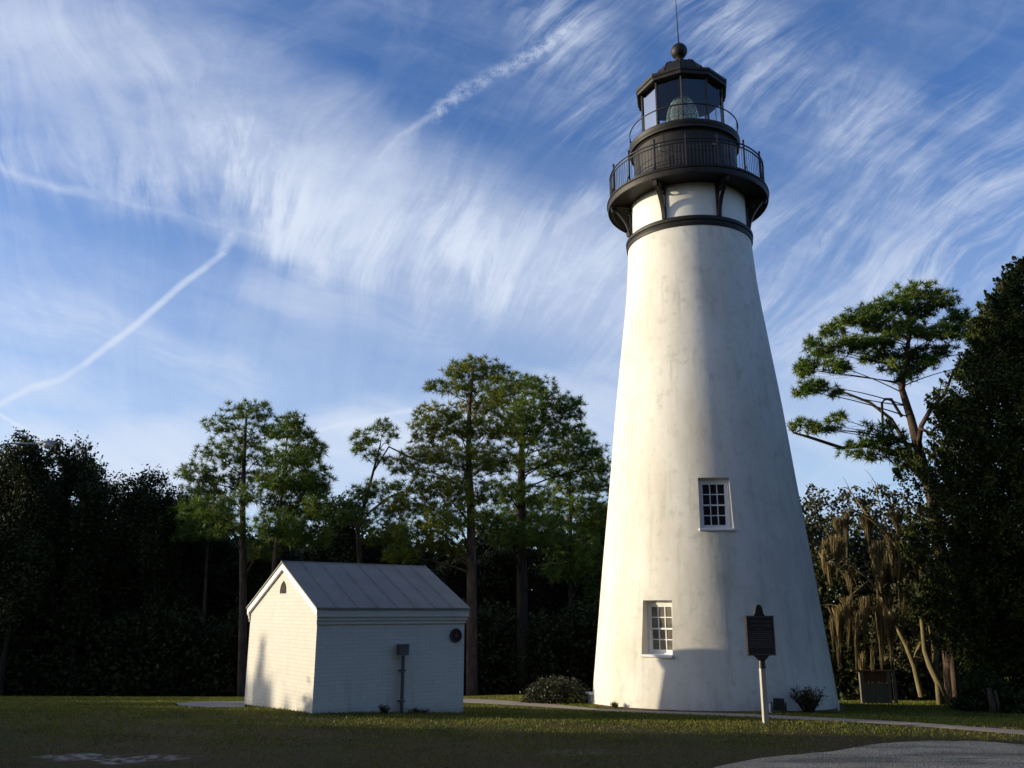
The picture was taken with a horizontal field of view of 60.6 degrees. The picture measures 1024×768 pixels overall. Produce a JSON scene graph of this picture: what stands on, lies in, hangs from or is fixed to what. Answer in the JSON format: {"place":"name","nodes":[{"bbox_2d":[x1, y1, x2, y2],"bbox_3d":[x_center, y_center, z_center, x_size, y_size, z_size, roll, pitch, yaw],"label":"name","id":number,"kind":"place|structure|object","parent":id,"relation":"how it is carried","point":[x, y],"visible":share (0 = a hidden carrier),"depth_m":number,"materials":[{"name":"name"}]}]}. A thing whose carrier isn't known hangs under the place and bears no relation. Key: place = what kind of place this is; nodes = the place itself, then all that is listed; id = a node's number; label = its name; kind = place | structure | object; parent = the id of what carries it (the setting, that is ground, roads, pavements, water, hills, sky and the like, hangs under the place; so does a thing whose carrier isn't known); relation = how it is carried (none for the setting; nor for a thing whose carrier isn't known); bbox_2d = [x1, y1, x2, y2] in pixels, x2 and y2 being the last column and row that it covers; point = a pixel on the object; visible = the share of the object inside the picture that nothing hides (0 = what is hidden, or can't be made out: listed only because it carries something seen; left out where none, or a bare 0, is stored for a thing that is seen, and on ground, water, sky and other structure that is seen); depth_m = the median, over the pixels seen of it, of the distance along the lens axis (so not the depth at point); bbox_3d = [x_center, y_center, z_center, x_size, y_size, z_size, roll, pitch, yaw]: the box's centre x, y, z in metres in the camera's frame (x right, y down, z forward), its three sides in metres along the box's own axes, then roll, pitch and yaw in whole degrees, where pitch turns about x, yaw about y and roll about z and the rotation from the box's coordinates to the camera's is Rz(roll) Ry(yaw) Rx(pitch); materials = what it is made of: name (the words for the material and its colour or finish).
{"place":"outdoors","nodes":[
{"label":"outdoors","id":0,"kind":"place"},
{"bbox_2d":[0,640,1023,767],"bbox_3d":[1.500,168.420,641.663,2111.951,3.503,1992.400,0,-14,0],"label":"ground","id":1,"kind":"structure","parent":0,"point":[110,756],"depth_m":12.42,"materials":[{"name":"green plant"}]},
{"bbox_2d":[0,441,27,594],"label":"oak tree","id":2,"kind":"object","parent":1,"relation":"on","point":[2,503],"visible":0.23,"depth_m":42.07,"materials":[{"name":"green plant"}]},
{"bbox_2d":[0,439,55,447],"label":"street lamp","id":3,"kind":"object","parent":1,"relation":"on","point":[47,443],"visible":1,"depth_m":28.36,"materials":[{"name":"grey metal"}]},
{"bbox_2d":[0,427,72,695],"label":"oak tree","id":4,"kind":"object","parent":1,"relation":"on","point":[20,590],"visible":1,"depth_m":39.19,"materials":[{"name":"green plant"}]},
{"bbox_2d":[10,434,106,695],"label":"oak tree","id":5,"kind":"object","parent":1,"relation":"on","point":[68,462],"visible":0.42,"depth_m":41.16,"materials":[{"name":"green plant"}]},
{"bbox_2d":[68,469,135,624],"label":"oak tree","id":6,"kind":"object","parent":1,"relation":"on","point":[112,513],"visible":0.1,"depth_m":44.27,"materials":[{"name":"green plant"}]},
{"bbox_2d":[82,464,174,687],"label":"oak tree","id":7,"kind":"object","parent":1,"relation":"on","point":[121,578],"visible":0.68,"depth_m":41.54,"materials":[{"name":"green plant"}]},
{"bbox_2d":[127,481,203,695],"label":"oak tree","id":8,"kind":"object","parent":1,"relation":"on","point":[159,560],"visible":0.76,"depth_m":41.00,"materials":[{"name":"green plant"}]},
{"bbox_2d":[161,519,216,633],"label":"oak tree","id":9,"kind":"object","parent":1,"relation":"on","point":[195,557],"visible":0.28,"depth_m":42.76,"materials":[{"name":"green plant"}]},
{"bbox_2d":[167,485,237,677],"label":"pine tree","id":10,"kind":"object","parent":1,"relation":"on","point":[191,531],"visible":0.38,"depth_m":41.25,"materials":[{"name":"green plant"}]},
{"bbox_2d":[178,528,238,646],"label":"oak tree","id":11,"kind":"object","parent":1,"relation":"on","point":[217,593],"visible":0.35,"depth_m":44.75,"materials":[{"name":"green plant"}]},
{"bbox_2d":[175,701,244,706],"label":"pavement slab","id":12,"kind":"structure","parent":1,"relation":"on","point":[225,704],"depth_m":17.85,"materials":[{"name":"concrete"}]},
{"bbox_2d":[172,397,283,696],"bbox_3d":[-12.285,6.948,37.510,5.121,12.641,6.382,8,-17,-29],"label":"pine tree","id":13,"kind":"object","parent":1,"relation":"on","point":[246,496],"visible":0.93,"depth_m":37.65,"materials":[{"name":"green plant"}]},
{"bbox_2d":[229,533,300,616],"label":"oak tree","id":14,"kind":"object","parent":1,"relation":"on","point":[257,580],"visible":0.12,"depth_m":44.58,"materials":[{"name":"green plant"}]},
{"bbox_2d":[247,409,340,572],"bbox_3d":[-8.900,6.872,35.850,3.750,11.612,5.356,3,-15,-10],"label":"pine tree","id":15,"kind":"object","parent":1,"relation":"on","point":[311,488],"visible":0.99,"depth_m":35.39,"materials":[{"name":"green plant"}]},
{"bbox_2d":[0,498,590,695],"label":"distant wood","id":16,"kind":"object","parent":1,"relation":"on","point":[481,543],"visible":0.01,"depth_m":48.50,"materials":[{"name":"green plant"}]},
{"bbox_2d":[0,587,599,696],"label":"undergrowth","id":17,"kind":"object","parent":1,"relation":"on","point":[209,655],"visible":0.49,"depth_m":39.21,"materials":[{"name":"green plant"}]},
{"bbox_2d":[303,520,338,561],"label":"oak tree","id":18,"kind":"object","parent":1,"relation":"on","point":[319,555],"visible":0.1,"depth_m":44.66,"materials":[{"name":"green plant"}]},
{"bbox_2d":[322,485,380,563],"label":"oak tree","id":19,"kind":"object","parent":1,"relation":"on","point":[343,544],"visible":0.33,"depth_m":43.02,"materials":[{"name":"green plant"}]},
{"bbox_2d":[244,561,470,713],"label":"brick shed","id":20,"kind":"structure","parent":1,"relation":"on","point":[326,637],"depth_m":16.86,"materials":[{"name":"white brick"}]},
{"bbox_2d":[396,644,409,712],"bbox_3d":[-2.080,5.622,16.525,0.220,1.364,0.160,10,-18,-35],"label":"utility box","id":21,"kind":"object","parent":20,"relation":"attached to","point":[402,649],"visible":0.96,"depth_m":16.56,"materials":[{"name":"metal"}]},
{"bbox_2d":[450,628,461,642],"bbox_3d":[-1.118,5.021,17.476,0.276,0.276,0.034,10,-18,-35],"label":"round plaque","id":22,"kind":"object","parent":20,"relation":"attached to","point":[455,635],"visible":1,"depth_m":17.46,"materials":[{"name":"metal"}]},
{"bbox_2d":[327,416,423,562],"bbox_3d":[-6.565,7.369,38.774,4.791,12.850,3.770,-4,-15,16],"label":"pine tree","id":23,"kind":"object","parent":1,"relation":"on","point":[367,493],"visible":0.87,"depth_m":39.73,"materials":[{"name":"green plant"}]},
{"bbox_2d":[375,704,390,713],"bbox_3d":[-2.307,5.916,15.906,0.249,0.249,0.271,-5,-15,19],"label":"weed tuft","id":24,"kind":"object","parent":1,"relation":"on","point":[384,709],"visible":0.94,"depth_m":15.86,"materials":[{"name":"green plant"}]},
{"bbox_2d":[367,523,411,564],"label":"oak tree","id":25,"kind":"object","parent":1,"relation":"on","point":[378,553],"visible":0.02,"depth_m":43.48,"materials":[{"name":"green plant"}]},
{"bbox_2d":[406,707,430,712],"bbox_3d":[-1.772,6.140,16.398,0.531,0.181,0.328,-6,-16,22],"label":"weed tuft","id":26,"kind":"object","parent":1,"relation":"on","point":[416,710],"visible":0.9,"depth_m":16.42,"materials":[{"name":"green plant"}]},
{"bbox_2d":[402,558,459,597],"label":"oak tree","id":27,"kind":"object","parent":1,"relation":"on","point":[438,576],"depth_m":43.98,"materials":[{"name":"green plant"}]},
{"bbox_2d":[358,352,526,695],"bbox_3d":[-2.543,5.558,36.378,7.402,14.681,5.604,5,-15,-17],"label":"pine tree","id":28,"kind":"object","parent":1,"relation":"on","point":[466,456],"visible":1,"depth_m":36.62,"materials":[{"name":"green plant"}]},
{"bbox_2d":[429,551,490,612],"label":"oak tree","id":29,"kind":"object","parent":1,"relation":"on","point":[458,577],"visible":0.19,"depth_m":45.38,"materials":[{"name":"green plant"}]},
{"bbox_2d":[476,546,534,638],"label":"oak tree","id":30,"kind":"object","parent":1,"relation":"on","point":[495,579],"visible":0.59,"depth_m":44.21,"materials":[{"name":"green plant"}]},
{"bbox_2d":[479,370,611,694],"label":"pine tree","id":31,"kind":"object","parent":1,"relation":"on","point":[524,513],"visible":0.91,"depth_m":40.40,"materials":[{"name":"green plant"}]},
{"bbox_2d":[516,670,590,703],"bbox_3d":[1.062,7.692,22.171,1.924,0.854,1.602,0,-14,0],"label":"shrub","id":32,"kind":"object","parent":1,"relation":"on","point":[561,689],"visible":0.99,"depth_m":21.86,"materials":[{"name":"green plant"}]},
{"bbox_2d":[529,447,610,686],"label":"pine tree","id":33,"kind":"object","parent":1,"relation":"on","point":[588,485],"visible":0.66,"depth_m":42.95,"materials":[{"name":"green plant"}]},
{"bbox_2d":[583,692,592,702],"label":"concrete block","id":34,"kind":"structure","parent":1,"relation":"on","point":[589,697],"depth_m":21.79,"materials":[{"name":"white paint"}]},
{"bbox_2d":[575,497,606,609],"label":"oak tree","id":35,"kind":"object","parent":1,"relation":"on","point":[602,541],"visible":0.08,"depth_m":45.57,"materials":[{"name":"green plant"}]},
{"bbox_2d":[610,701,619,707],"bbox_3d":[2.336,7.354,20.041,0.221,0.235,0.187,-7,-16,27],"label":"weed tuft","id":36,"kind":"object","parent":1,"relation":"on","point":[613,704],"visible":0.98,"depth_m":20.04,"materials":[{"name":"green plant"}]},
{"bbox_2d":[584,703,845,712],"bbox_3d":[4.932,7.500,20.169,6.486,0.238,3.265,0,-14,0],"label":"soil bed","id":37,"kind":"object","parent":1,"relation":"on","point":[843,707],"visible":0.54,"depth_m":19.21,"materials":[{"name":"brown soil"}]},
{"bbox_2d":[593,0,837,710],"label":"lighthouse","id":38,"kind":"object","parent":1,"relation":"on","point":[706,548],"visible":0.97,"depth_m":21.43,"materials":[{"name":"white paint"}]},
{"bbox_2d":[639,600,673,657],"bbox_3d":[3.369,5.611,20.097,0.834,1.255,0.412,-10,-18,36],"label":"window","id":39,"kind":"structure","parent":38,"relation":"in","point":[659,612],"depth_m":20.26,"materials":[{"name":"white paint"}]},
{"bbox_2d":[698,478,734,530],"bbox_3d":[4.762,2.821,20.554,0.811,1.255,0.367,-1,-14,5],"label":"window","id":40,"kind":"structure","parent":38,"relation":"in","point":[714,507],"depth_m":20.70,"materials":[{"name":"white paint"}]},
{"bbox_2d":[744,605,775,722],"bbox_3d":[4.199,4.833,14.682,0.510,2.199,0.149,2,-15,-8],"label":"historical marker","id":41,"kind":"object","parent":1,"relation":"on","point":[760,637],"visible":1,"depth_m":14.78,"materials":[{"name":"brown metal"}]},
{"bbox_2d":[771,698,786,712],"bbox_3d":[5.694,6.893,18.686,0.320,0.359,0.176,-3,-15,12],"label":"floodlight","id":42,"kind":"object","parent":1,"relation":"on","point":[779,704],"visible":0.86,"depth_m":18.62,"materials":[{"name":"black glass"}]},
{"bbox_2d":[789,684,827,712],"bbox_3d":[6.389,6.815,18.875,0.803,0.638,0.824,0,-14,0],"label":"spiky plant","id":43,"kind":"object","parent":1,"relation":"on","point":[807,699],"visible":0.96,"depth_m":18.80,"materials":[{"name":"green plant"}]},
{"bbox_2d":[714,741,1023,767],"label":"gravel lot","id":44,"kind":"structure","parent":1,"relation":"on","point":[950,754],"depth_m":11.40,"materials":[{"name":"grey gravel"}]},
{"bbox_2d":[786,409,957,698],"bbox_3d":[10.599,5.063,26.084,4.684,8.854,1.715,0,-14,0],"label":"pine tree","id":45,"kind":"object","parent":1,"relation":"on","point":[888,441],"visible":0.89,"depth_m":26.77,"materials":[{"name":"green plant"}]},
{"bbox_2d":[850,670,897,703],"bbox_3d":[10.418,8.808,25.157,1.254,1.127,0.100,0,-14,0],"label":"information sign","id":46,"kind":"object","parent":1,"relation":"on","point":[876,692],"visible":0.87,"depth_m":25.17,"materials":[{"name":"black metal"}]},
{"bbox_2d":[802,469,967,696],"bbox_3d":[11.471,6.291,27.201,4.549,7.212,3.340,0,-14,0],"label":"mossy oak","id":47,"kind":"object","parent":1,"relation":"on","point":[844,615],"visible":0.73,"depth_m":26.73,"materials":[{"name":"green plant"}]},
{"bbox_2d":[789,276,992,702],"bbox_3d":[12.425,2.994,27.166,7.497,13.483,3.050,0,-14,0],"label":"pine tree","id":48,"kind":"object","parent":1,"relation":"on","point":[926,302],"visible":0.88,"depth_m":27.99,"materials":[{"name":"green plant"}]},
{"bbox_2d":[799,493,1023,700],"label":"undergrowth","id":49,"kind":"object","parent":1,"relation":"on","point":[846,679],"visible":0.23,"depth_m":30.61,"materials":[{"name":"green plant"}]},
{"bbox_2d":[893,573,950,704],"bbox_3d":[11.748,7.221,24.653,1.349,3.873,1.366,5,-15,-18],"label":"slender tree","id":50,"kind":"object","parent":1,"relation":"on","point":[915,587],"visible":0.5,"depth_m":24.59,"materials":[{"name":"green plant"}]},
{"bbox_2d":[917,576,960,704],"bbox_3d":[12.179,7.276,24.651,1.555,3.719,1.547,0,-14,0],"label":"slender tree","id":51,"kind":"object","parent":1,"relation":"on","point":[939,700],"visible":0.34,"depth_m":24.43,"materials":[{"name":"green plant"}]},
{"bbox_2d":[891,255,1023,683],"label":"cedar tree","id":52,"kind":"object","parent":1,"relation":"on","point":[977,503],"visible":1,"depth_m":23.43,"materials":[{"name":"green plant"}]},
{"bbox_2d":[944,666,1015,711],"bbox_3d":[11.133,7.261,20.821,1.564,1.086,1.400,-3,-15,13],"label":"shrub","id":53,"kind":"object","parent":1,"relation":"on","point":[973,695],"visible":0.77,"depth_m":20.65,"materials":[{"name":"green plant"}]},
{"bbox_2d":[987,688,1001,713],"bbox_3d":[11.057,7.319,20.098,0.292,0.659,0.192,6,-15,-21],"label":"tree stump","id":54,"kind":"object","parent":1,"relation":"on","point":[994,705],"visible":0.79,"depth_m":20.04,"materials":[{"name":"brown wood"}]},
{"bbox_2d":[0,0,1023,601],"label":"sky","id":55,"kind":"structure","parent":0,"point":[314,208],"materials":[{"name":"blue"}]},
{"bbox_2d":[463,699,1023,734],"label":"path","id":56,"kind":"structure","parent":0,"point":[507,702],"depth_m":16.59,"materials":[{"name":"grey concrete"}]}
]}

